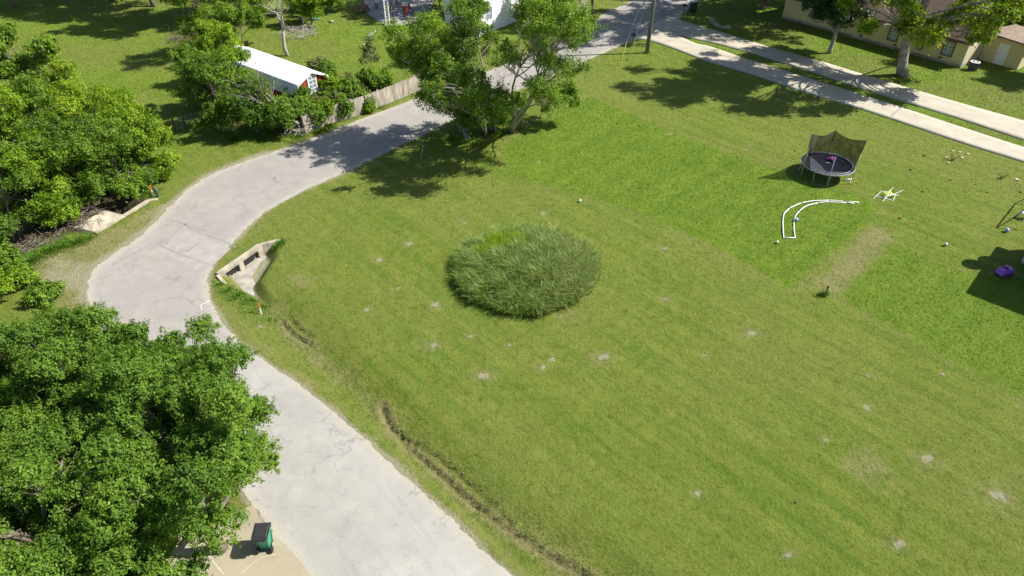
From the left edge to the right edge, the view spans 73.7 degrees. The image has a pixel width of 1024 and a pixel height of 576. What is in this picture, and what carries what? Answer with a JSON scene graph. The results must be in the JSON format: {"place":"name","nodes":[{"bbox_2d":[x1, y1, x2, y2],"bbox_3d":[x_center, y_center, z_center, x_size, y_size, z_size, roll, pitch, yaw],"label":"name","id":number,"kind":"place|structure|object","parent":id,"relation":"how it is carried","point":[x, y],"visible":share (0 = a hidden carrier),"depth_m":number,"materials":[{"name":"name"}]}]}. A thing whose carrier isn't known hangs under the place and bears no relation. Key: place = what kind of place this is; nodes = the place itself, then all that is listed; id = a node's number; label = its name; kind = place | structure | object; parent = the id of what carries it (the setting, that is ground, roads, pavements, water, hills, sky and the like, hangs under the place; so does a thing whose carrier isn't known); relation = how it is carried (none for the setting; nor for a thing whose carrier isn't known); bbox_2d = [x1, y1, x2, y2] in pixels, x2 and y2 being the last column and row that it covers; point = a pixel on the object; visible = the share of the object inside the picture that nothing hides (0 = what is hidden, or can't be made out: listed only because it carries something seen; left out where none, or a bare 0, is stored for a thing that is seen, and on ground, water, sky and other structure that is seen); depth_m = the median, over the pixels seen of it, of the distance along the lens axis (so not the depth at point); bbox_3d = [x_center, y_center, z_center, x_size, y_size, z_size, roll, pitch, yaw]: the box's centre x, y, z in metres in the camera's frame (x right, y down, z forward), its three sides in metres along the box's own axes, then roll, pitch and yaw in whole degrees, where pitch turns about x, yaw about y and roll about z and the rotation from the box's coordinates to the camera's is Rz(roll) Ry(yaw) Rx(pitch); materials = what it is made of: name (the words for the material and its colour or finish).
{"place":"outdoors","nodes":[
{"label":"outdoors","id":0,"kind":"place"},
{"bbox_2d":[166,505,310,575],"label":"pavement","id":1,"kind":"structure","parent":0,"point":[234,560],"depth_m":26.94,"materials":[{"name":"concrete"}]},
{"bbox_2d":[251,522,273,553],"bbox_3d":[-9.796,9.918,26.934,0.658,1.141,0.813,-2,38,-3],"label":"wheelie bin","id":2,"kind":"object","parent":1,"relation":"on","point":[261,538],"visible":1,"depth_m":26.72,"materials":[{"name":"green plastic"}]},
{"bbox_2d":[15,51,652,325],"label":"rank grass","id":3,"kind":"structure","parent":0,"point":[72,240],"depth_m":44.56,"materials":[{"name":"green plant"}]},
{"bbox_2d":[86,0,691,575],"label":"road","id":4,"kind":"structure","parent":0,"point":[338,496],"depth_m":34.64,"materials":[{"name":"grey asphalt"}]},
{"bbox_2d":[112,219,235,264],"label":"road seams","id":5,"kind":"object","parent":4,"relation":"on","point":[188,225],"visible":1,"depth_m":44.37,"materials":[{"name":"asphalt"}]},
{"bbox_2d":[159,231,230,271],"bbox_3d":[-20.354,-2.364,43.609,4.659,0.001,2.770,19,42,23],"label":"road patch","id":6,"kind":"object","parent":4,"relation":"on","point":[209,252],"visible":1,"depth_m":43.65,"materials":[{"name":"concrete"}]},
{"bbox_2d":[364,0,433,25],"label":"patio","id":7,"kind":"structure","parent":0,"point":[396,14],"depth_m":84.81,"materials":[{"name":"grey concrete"}]},
{"bbox_2d":[354,3,370,13],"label":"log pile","id":8,"kind":"object","parent":7,"relation":"on","point":[362,7],"visible":1,"depth_m":83.57,"materials":[{"name":"wood"}]},
{"bbox_2d":[383,0,389,23],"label":"trellis post","id":9,"kind":"object","parent":7,"relation":"on","point":[387,8],"visible":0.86,"depth_m":79.28,"materials":[{"name":"wood"}]},
{"bbox_2d":[0,0,1023,575],"bbox_3d":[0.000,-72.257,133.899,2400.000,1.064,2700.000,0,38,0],"label":"ground","id":10,"kind":"structure","parent":0,"point":[496,424],"depth_m":38.95,"materials":[{"name":"green plant"}]},
{"bbox_2d":[0,234,13,256],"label":"roadside bush","id":11,"kind":"object","parent":10,"relation":"on","point":[3,239],"visible":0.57,"depth_m":41.88,"materials":[{"name":"green plant"}]},
{"bbox_2d":[0,267,19,296],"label":"roadside bush","id":12,"kind":"object","parent":10,"relation":"on","point":[4,289],"visible":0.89,"depth_m":39.17,"materials":[{"name":"green plant"}]},
{"bbox_2d":[0,244,27,276],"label":"roadside bush","id":13,"kind":"object","parent":10,"relation":"on","point":[10,254],"visible":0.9,"depth_m":41.28,"materials":[{"name":"green plant"}]},
{"bbox_2d":[0,140,39,241],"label":"tree","id":14,"kind":"object","parent":10,"relation":"on","point":[8,223],"visible":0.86,"depth_m":42.57,"materials":[{"name":"green plant"}]},
{"bbox_2d":[0,86,39,144],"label":"tree","id":15,"kind":"object","parent":10,"relation":"on","point":[15,121],"visible":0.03,"depth_m":52.08,"materials":[{"name":"green plant"}]},
{"bbox_2d":[1,257,39,292],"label":"roadside bush","id":16,"kind":"object","parent":10,"relation":"on","point":[18,274],"visible":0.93,"depth_m":40.22,"materials":[{"name":"green plant"}]},
{"bbox_2d":[0,83,44,199],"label":"tree","id":17,"kind":"object","parent":10,"relation":"on","point":[16,103],"visible":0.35,"depth_m":46.66,"materials":[{"name":"green plant"}]},
{"bbox_2d":[0,19,61,112],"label":"lone tree","id":18,"kind":"object","parent":10,"relation":"on","point":[41,49],"visible":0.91,"depth_m":50.67,"materials":[{"name":"green plant"}]},
{"bbox_2d":[11,225,64,252],"bbox_3d":[-30.817,-3.402,44.006,3.457,1.401,3.472,0,38,0],"label":"root tangle","id":19,"kind":"object","parent":10,"relation":"on","point":[28,241],"visible":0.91,"depth_m":44.16,"materials":[{"name":"brown plant"}]},
{"bbox_2d":[21,277,66,307],"bbox_3d":[-27.091,0.252,39.507,2.142,1.311,2.348,0,38,0],"label":"roadside bush","id":20,"kind":"object","parent":10,"relation":"on","point":[43,293],"visible":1,"depth_m":39.26,"materials":[{"name":"green plant"}]},
{"bbox_2d":[0,127,88,229],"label":"tree","id":21,"kind":"object","parent":10,"relation":"on","point":[43,204],"visible":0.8,"depth_m":44.16,"materials":[{"name":"green plant"}]},
{"bbox_2d":[1,71,93,175],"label":"tree","id":22,"kind":"object","parent":10,"relation":"on","point":[28,85],"visible":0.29,"depth_m":48.35,"materials":[{"name":"green plant"}]},
{"bbox_2d":[11,52,92,122],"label":"tree","id":23,"kind":"object","parent":10,"relation":"on","point":[57,82],"visible":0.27,"depth_m":54.89,"materials":[{"name":"green plant"}]},
{"bbox_2d":[14,110,105,203],"bbox_3d":[-30.813,-8.559,46.538,6.511,6.569,5.621,0,38,0],"label":"tree","id":24,"kind":"object","parent":10,"relation":"on","point":[90,177],"visible":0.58,"depth_m":45.44,"materials":[{"name":"green plant"}]},
{"bbox_2d":[0,301,126,452],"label":"oak tree","id":25,"kind":"object","parent":10,"relation":"on","point":[25,372],"visible":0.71,"depth_m":25.28,"materials":[{"name":"green plant"}]},
{"bbox_2d":[47,200,81,226],"bbox_3d":[-30.007,-4.969,45.697,2.305,1.909,2.144,12,40,15],"label":"roadside bush","id":26,"kind":"object","parent":10,"relation":"on","point":[71,213],"visible":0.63,"depth_m":45.46,"materials":[{"name":"green plant"}]},
{"bbox_2d":[47,199,110,234],"bbox_3d":[-29.814,-5.334,46.262,4.767,1.696,4.489,0,38,0],"label":"twig tangle","id":27,"kind":"object","parent":10,"relation":"on","point":[90,213],"visible":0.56,"depth_m":46.23,"materials":[{"name":"brown plant"}]},
{"bbox_2d":[0,375,169,511],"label":"oak tree","id":28,"kind":"object","parent":10,"relation":"on","point":[47,443],"visible":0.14,"depth_m":22.67,"materials":[{"name":"green plant"}]},
{"bbox_2d":[44,82,127,169],"bbox_3d":[-31.111,-11.893,50.824,5.916,6.543,5.614,0,38,0],"label":"tree","id":29,"kind":"object","parent":10,"relation":"on","point":[82,101],"visible":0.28,"depth_m":50.01,"materials":[{"name":"green plant"}]},
{"bbox_2d":[0,405,198,575],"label":"oak tree","id":30,"kind":"object","parent":10,"relation":"on","point":[23,552],"visible":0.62,"depth_m":20.69,"materials":[{"name":"green plant"}]},
{"bbox_2d":[47,109,157,203],"bbox_3d":[-28.379,-9.053,47.511,5.416,6.147,5.545,15,40,19],"label":"tree","id":31,"kind":"object","parent":10,"relation":"on","point":[111,148],"visible":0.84,"depth_m":46.82,"materials":[{"name":"green plant"}]},
{"bbox_2d":[16,468,212,575],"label":"oak tree","id":32,"kind":"object","parent":10,"relation":"on","point":[194,566],"visible":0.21,"depth_m":21.57,"materials":[{"name":"green plant"}]},
{"bbox_2d":[74,198,157,233],"bbox_3d":[-27.320,-4.779,47.604,2.129,1.315,5.312,18,41,21],"label":"culvert","id":33,"kind":"object","parent":10,"relation":"on","point":[108,218],"visible":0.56,"depth_m":46.84,"materials":[{"name":"concrete"}]},
{"bbox_2d":[65,318,169,441],"bbox_3d":[-15.862,4.623,28.777,5.000,7.689,5.578,0,38,0],"label":"oak tree","id":34,"kind":"object","parent":10,"relation":"on","point":[131,333],"visible":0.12,"depth_m":26.90,"materials":[{"name":"green plant"}]},
{"bbox_2d":[87,83,157,147],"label":"tree","id":35,"kind":"object","parent":10,"relation":"on","point":[125,96],"visible":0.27,"depth_m":52.28,"materials":[{"name":"green plant"}]},
{"bbox_2d":[118,173,147,199],"bbox_3d":[-26.913,-7.331,48.911,2.581,1.660,2.153,19,42,23],"label":"roadside bush","id":36,"kind":"object","parent":10,"relation":"on","point":[135,191],"visible":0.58,"depth_m":48.55,"materials":[{"name":"green plant"}]},
{"bbox_2d":[105,106,182,184],"bbox_3d":[-27.096,-10.516,49.873,5.112,5.514,4.590,28,46,31],"label":"tree","id":37,"kind":"object","parent":10,"relation":"on","point":[155,134],"visible":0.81,"depth_m":49.37,"materials":[{"name":"green plant"}]},
{"bbox_2d":[30,332,284,574],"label":"oak tree","id":38,"kind":"object","parent":10,"relation":"on","point":[203,431],"visible":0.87,"depth_m":22.48,"materials":[{"name":"green plant"}]},
{"bbox_2d":[161,26,196,45],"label":"brush pile","id":39,"kind":"object","parent":10,"relation":"on","point":[172,38],"visible":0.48,"depth_m":75.21,"materials":[{"name":"grey plant"}]},
{"bbox_2d":[171,110,203,130],"bbox_3d":[-27.321,-14.183,57.786,2.681,1.200,0.324,-29,46,-31],"label":"wire fence","id":40,"kind":"object","parent":10,"relation":"on","point":[183,121],"visible":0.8,"depth_m":57.52,"materials":[{"name":"grey metal"}]},
{"bbox_2d":[165,41,225,106],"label":"yard tree","id":41,"kind":"object","parent":10,"relation":"on","point":[181,52],"visible":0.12,"depth_m":57.77,"materials":[{"name":"green plant"}]},
{"bbox_2d":[166,0,236,53],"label":"yard tree","id":42,"kind":"object","parent":10,"relation":"on","point":[198,12],"visible":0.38,"depth_m":69.09,"materials":[{"name":"green plant"}]},
{"bbox_2d":[166,51,240,132],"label":"yard tree","id":43,"kind":"object","parent":10,"relation":"on","point":[209,72],"visible":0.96,"depth_m":54.49,"materials":[{"name":"green plant"}]},
{"bbox_2d":[146,313,280,450],"bbox_3d":[-12.677,5.207,28.012,5.479,7.678,5.032,-25,45,-29],"label":"oak tree","id":44,"kind":"object","parent":10,"relation":"on","point":[199,326],"visible":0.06,"depth_m":27.27,"materials":[{"name":"green plant"}]},
{"bbox_2d":[192,15,243,54],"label":"yard tree","id":45,"kind":"object","parent":10,"relation":"on","point":[212,32],"visible":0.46,"depth_m":62.88,"materials":[{"name":"green plant"}]},
{"bbox_2d":[203,42,258,101],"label":"yard tree","id":46,"kind":"object","parent":10,"relation":"on","point":[239,53],"visible":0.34,"depth_m":58.44,"materials":[{"name":"green plant"}]},
{"bbox_2d":[211,0,268,43],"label":"yard tree","id":47,"kind":"object","parent":10,"relation":"on","point":[243,6],"visible":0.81,"depth_m":72.91,"materials":[{"name":"green plant"}]},
{"bbox_2d":[216,239,277,295],"bbox_3d":[-16.590,-1.079,42.629,3.752,1.110,5.981,0,38,0],"label":"culvert","id":48,"kind":"object","parent":10,"relation":"on","point":[245,265],"visible":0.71,"depth_m":42.88,"materials":[{"name":"concrete"}]},
{"bbox_2d":[216,74,285,135],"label":"yard tree","id":49,"kind":"object","parent":10,"relation":"on","point":[252,111],"visible":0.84,"depth_m":54.64,"materials":[{"name":"green plant"}]},
{"bbox_2d":[246,0,277,15],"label":"yard tree","id":50,"kind":"object","parent":10,"relation":"on","point":[256,3],"visible":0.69,"depth_m":79.53,"materials":[{"name":"green plant"}]},
{"bbox_2d":[222,57,302,131],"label":"dead tree","id":51,"kind":"object","parent":10,"relation":"on","point":[295,121],"visible":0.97,"depth_m":54.80,"materials":[{"name":"wood"}]},
{"bbox_2d":[255,0,289,56],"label":"bare tree","id":52,"kind":"object","parent":10,"relation":"on","point":[283,35],"visible":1,"depth_m":70.52,"materials":[{"name":"grey plant"}]},
{"bbox_2d":[233,45,328,97],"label":"barn shed","id":53,"kind":"structure","parent":10,"relation":"on","point":[292,76],"depth_m":60.03,"materials":[{"name":"white metal"}]},
{"bbox_2d":[307,74,317,95],"bbox_3d":[-17.377,-17.618,59.567,0.072,1.920,0.940,26,45,29],"label":"window","id":54,"kind":"structure","parent":53,"relation":"in","point":[311,80],"depth_m":59.41,"materials":[{"name":"white glass"}]},
{"bbox_2d":[259,93,304,132],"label":"yard tree","id":55,"kind":"object","parent":10,"relation":"on","point":[287,114],"visible":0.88,"depth_m":55.36,"materials":[{"name":"green plant"}]},
{"bbox_2d":[268,15,322,39],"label":"brush pile","id":56,"kind":"object","parent":10,"relation":"on","point":[306,26],"visible":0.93,"depth_m":77.39,"materials":[{"name":"grey plant"}]},
{"bbox_2d":[280,116,313,136],"bbox_3d":[-18.133,-13.892,57.054,3.688,1.860,3.581,16,41,20],"label":"dead brush","id":57,"kind":"object","parent":10,"relation":"on","point":[297,131],"visible":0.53,"depth_m":56.68,"materials":[{"name":"grey plant"}]},
{"bbox_2d":[288,86,312,100],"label":"bush","id":58,"kind":"object","parent":10,"relation":"on","point":[302,91],"visible":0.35,"depth_m":57.88,"materials":[{"name":"green plant"}]},
{"bbox_2d":[285,0,326,23],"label":"yard tree","id":59,"kind":"object","parent":10,"relation":"on","point":[307,8],"visible":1,"depth_m":77.97,"materials":[{"name":"green plant"}]},
{"bbox_2d":[292,93,326,115],"bbox_3d":[-17.266,-14.948,57.496,2.894,3.103,2.495,-31,47,-33],"label":"bush","id":60,"kind":"object","parent":10,"relation":"on","point":[304,103],"visible":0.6,"depth_m":56.59,"materials":[{"name":"green plant"}]},
{"bbox_2d":[298,106,328,128],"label":"bush","id":61,"kind":"object","parent":10,"relation":"on","point":[317,113],"visible":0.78,"depth_m":56.88,"materials":[{"name":"green plant"}]},
{"bbox_2d":[304,56,326,68],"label":"bush","id":62,"kind":"object","parent":10,"relation":"on","point":[312,63],"visible":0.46,"depth_m":66.08,"materials":[{"name":"green plant"}]},
{"bbox_2d":[314,96,334,119],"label":"bush","id":63,"kind":"object","parent":10,"relation":"on","point":[325,101],"visible":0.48,"depth_m":57.55,"materials":[{"name":"green plant"}]},
{"bbox_2d":[312,58,338,76],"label":"bush","id":64,"kind":"object","parent":10,"relation":"on","point":[325,65],"visible":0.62,"depth_m":64.42,"materials":[{"name":"green plant"}]},
{"bbox_2d":[309,90,341,103],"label":"bush","id":65,"kind":"object","parent":10,"relation":"on","point":[313,95],"visible":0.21,"depth_m":58.84,"materials":[{"name":"green plant"}]},
{"bbox_2d":[317,69,345,98],"bbox_3d":[-16.114,-17.448,60.631,3.097,3.190,3.396,-26,45,-29],"label":"bush","id":66,"kind":"object","parent":10,"relation":"on","point":[332,82],"visible":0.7,"depth_m":59.86,"materials":[{"name":"green plant"}]},
{"bbox_2d":[317,0,348,12],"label":"yard tree","id":67,"kind":"object","parent":10,"relation":"on","point":[329,3],"visible":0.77,"depth_m":82.75,"materials":[{"name":"green plant"}]},
{"bbox_2d":[331,97,354,118],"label":"bush","id":68,"kind":"object","parent":10,"relation":"on","point":[345,105],"visible":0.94,"depth_m":58.54,"materials":[{"name":"green plant"}]},
{"bbox_2d":[336,71,367,90],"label":"bush","id":69,"kind":"object","parent":10,"relation":"on","point":[360,84],"visible":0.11,"depth_m":61.54,"materials":[{"name":"green plant"}]},
{"bbox_2d":[338,77,372,100],"bbox_3d":[-13.689,-17.333,60.778,3.054,2.820,2.888,0,38,0],"label":"bush","id":70,"kind":"object","parent":10,"relation":"on","point":[351,86],"visible":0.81,"depth_m":59.90,"materials":[{"name":"green plant"}]},
{"bbox_2d":[300,75,427,132],"bbox_3d":[-11.950,-17.064,61.086,0.551,1.677,15.746,30,47,32],"label":"wooden fence","id":71,"kind":"object","parent":10,"relation":"on","point":[389,94],"visible":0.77,"depth_m":60.65,"materials":[{"name":"beige wood"}]},
{"bbox_2d":[357,34,380,66],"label":"thin sapling","id":72,"kind":"object","parent":10,"relation":"on","point":[369,47],"visible":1,"depth_m":63.30,"materials":[{"name":"green plant"}]},
{"bbox_2d":[362,98,376,113],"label":"bush","id":73,"kind":"object","parent":10,"relation":"on","point":[370,107],"visible":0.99,"depth_m":59.94,"materials":[{"name":"green plant"}]},
{"bbox_2d":[354,66,388,92],"bbox_3d":[-13.171,-19.110,63.191,3.036,2.651,2.414,23,44,27],"label":"bush","id":74,"kind":"object","parent":10,"relation":"on","point":[372,79],"visible":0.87,"depth_m":62.65,"materials":[{"name":"green plant"}]},
{"bbox_2d":[377,66,393,88],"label":"bush","id":75,"kind":"object","parent":10,"relation":"on","point":[389,76],"visible":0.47,"depth_m":63.73,"materials":[{"name":"green plant"}]},
{"bbox_2d":[378,9,479,132],"bbox_3d":[-6.258,-16.464,53.320,7.684,10.712,6.838,0,38,0],"label":"elm tree","id":76,"kind":"object","parent":10,"relation":"on","point":[414,50],"visible":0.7,"depth_m":50.84,"materials":[{"name":"green plant"}]},
{"bbox_2d":[284,318,593,575],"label":"dry grass","id":77,"kind":"structure","parent":10,"relation":"on","point":[440,472],"depth_m":30.41,"materials":[{"name":"plant"}]},
{"bbox_2d":[415,67,490,138],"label":"elm","id":78,"kind":"object","parent":10,"relation":"on","point":[458,117],"visible":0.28,"depth_m":54.17,"materials":[{"name":"green plant"}]},
{"bbox_2d":[411,50,513,135],"bbox_3d":[-3.718,-13.171,50.696,6.939,8.836,9.054,-12,40,-15],"label":"elm tree","id":79,"kind":"object","parent":10,"relation":"on","point":[472,95],"visible":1,"depth_m":48.59,"materials":[{"name":"green plant"}]},
{"bbox_2d":[447,0,491,53],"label":"tree","id":80,"kind":"object","parent":10,"relation":"on","point":[482,5],"visible":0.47,"depth_m":67.59,"materials":[{"name":"green plant"}]},
{"bbox_2d":[438,0,502,132],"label":"elm tree","id":81,"kind":"object","parent":10,"relation":"on","point":[465,31],"visible":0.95,"depth_m":49.13,"materials":[{"name":"green plant"}]},
{"bbox_2d":[444,0,525,36],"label":"white house","id":82,"kind":"structure","parent":10,"relation":"on","point":[497,15],"depth_m":78.05,"materials":[{"name":"white paint"}]},
{"bbox_2d":[485,7,492,21],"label":"window","id":83,"kind":"structure","parent":82,"relation":"in","point":[488,16],"depth_m":76.67,"materials":[{"name":"white glass"}]},
{"bbox_2d":[461,103,510,129],"bbox_3d":[-2.216,-14.388,56.913,4.375,2.944,4.497,0,38,0],"label":"undergrowth bush","id":84,"kind":"object","parent":10,"relation":"on","point":[504,121],"visible":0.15,"depth_m":56.27,"materials":[{"name":"green plant"}]},
{"bbox_2d":[474,226,528,255],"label":"yellow weeds","id":85,"kind":"object","parent":10,"relation":"on","point":[489,237],"visible":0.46,"depth_m":43.14,"materials":[{"name":"plant"}]},
{"bbox_2d":[485,0,607,132],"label":"elm tree","id":86,"kind":"object","parent":10,"relation":"on","point":[565,16],"visible":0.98,"depth_m":46.70,"materials":[{"name":"green plant"}]},
{"bbox_2d":[532,73,583,120],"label":"sapling","id":87,"kind":"object","parent":10,"relation":"on","point":[568,89],"visible":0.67,"depth_m":56.65,"materials":[{"name":"green plant"}]},
{"bbox_2d":[645,0,655,52],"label":"utility pole","id":88,"kind":"object","parent":10,"relation":"on","point":[650,26],"visible":1,"depth_m":70.79,"materials":[{"name":"brown wood"}]},
{"bbox_2d":[689,0,698,12],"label":"wheelie bin","id":89,"kind":"object","parent":10,"relation":"on","point":[693,5],"visible":1,"depth_m":83.55,"materials":[{"name":"green plastic"}]},
{"bbox_2d":[782,200,858,238],"bbox_3d":[20.544,-5.167,47.139,8.173,0.072,2.526,-25,44,-28],"label":"pipe outline","id":90,"kind":"object","parent":10,"relation":"on","point":[808,205],"visible":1,"depth_m":47.98,"materials":[{"name":"plastic"}]},
{"bbox_2d":[798,130,866,186],"bbox_3d":[23.553,-9.900,50.458,3.925,3.472,3.854,0,38,0],"label":"trampoline","id":91,"kind":"object","parent":10,"relation":"on","point":[835,144],"visible":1,"depth_m":50.85,"materials":[{"name":"fabric"}]},
{"bbox_2d":[801,0,878,53],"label":"dark small tree","id":92,"kind":"object","parent":10,"relation":"on","point":[836,21],"visible":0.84,"depth_m":68.52,"materials":[{"name":"green plant"}]},
{"bbox_2d":[873,188,901,200],"bbox_3d":[26.891,-6.712,48.633,2.335,0.677,0.875,-6,38,-7],"label":"lawn chair","id":93,"kind":"object","parent":10,"relation":"on","point":[889,192],"visible":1,"depth_m":48.72,"materials":[{"name":"plastic"}]},
{"bbox_2d":[782,0,1023,69],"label":"brick house","id":94,"kind":"structure","parent":10,"relation":"on","point":[1008,51],"depth_m":70.45,"materials":[{"name":"brick"}]},
{"bbox_2d":[886,26,899,41],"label":"window","id":95,"kind":"structure","parent":94,"relation":"in","point":[893,36],"depth_m":72.91,"materials":[{"name":"grey glass"}]},
{"bbox_2d":[940,39,956,56],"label":"window","id":96,"kind":"structure","parent":94,"relation":"in","point":[948,48],"depth_m":69.21,"materials":[{"name":"grey glass"}]},
{"bbox_2d":[992,43,1010,64],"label":"door","id":97,"kind":"structure","parent":94,"relation":"in","point":[1001,54],"depth_m":69.12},
{"bbox_2d":[828,0,1023,77],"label":"plane tree","id":98,"kind":"object","parent":10,"relation":"on","point":[980,24],"visible":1,"depth_m":59.88,"materials":[{"name":"green plant"}]},
{"bbox_2d":[967,60,980,70],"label":"air conditioner","id":99,"kind":"object","parent":10,"relation":"on","point":[973,65],"visible":1,"depth_m":68.14,"materials":[{"name":"grey metal"}]},
{"bbox_2d":[994,265,1013,277],"bbox_3d":[29.964,-1.060,41.477,0.988,0.590,0.620,-13,40,-16],"label":"toy car","id":100,"kind":"object","parent":10,"relation":"on","point":[1004,271],"visible":1,"depth_m":41.35,"materials":[{"name":"purple plastic"}]},
{"bbox_2d":[1002,1,1023,26],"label":"garden tree","id":101,"kind":"object","parent":10,"relation":"on","point":[1021,20],"visible":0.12,"depth_m":73.54,"materials":[{"name":"green plant"}]},
{"bbox_2d":[445,220,606,318],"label":"tall grass","id":102,"kind":"structure","parent":0,"point":[547,269],"depth_m":40.80,"materials":[{"name":"green plant"}]},
{"bbox_2d":[631,27,1023,161],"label":"driveway","id":103,"kind":"structure","parent":0,"point":[713,55],"depth_m":63.55,"materials":[{"name":"concrete"}]},
{"bbox_2d":[652,14,1023,139],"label":"driveway","id":104,"kind":"structure","parent":0,"point":[1006,125],"depth_m":66.28,"materials":[{"name":"concrete"}]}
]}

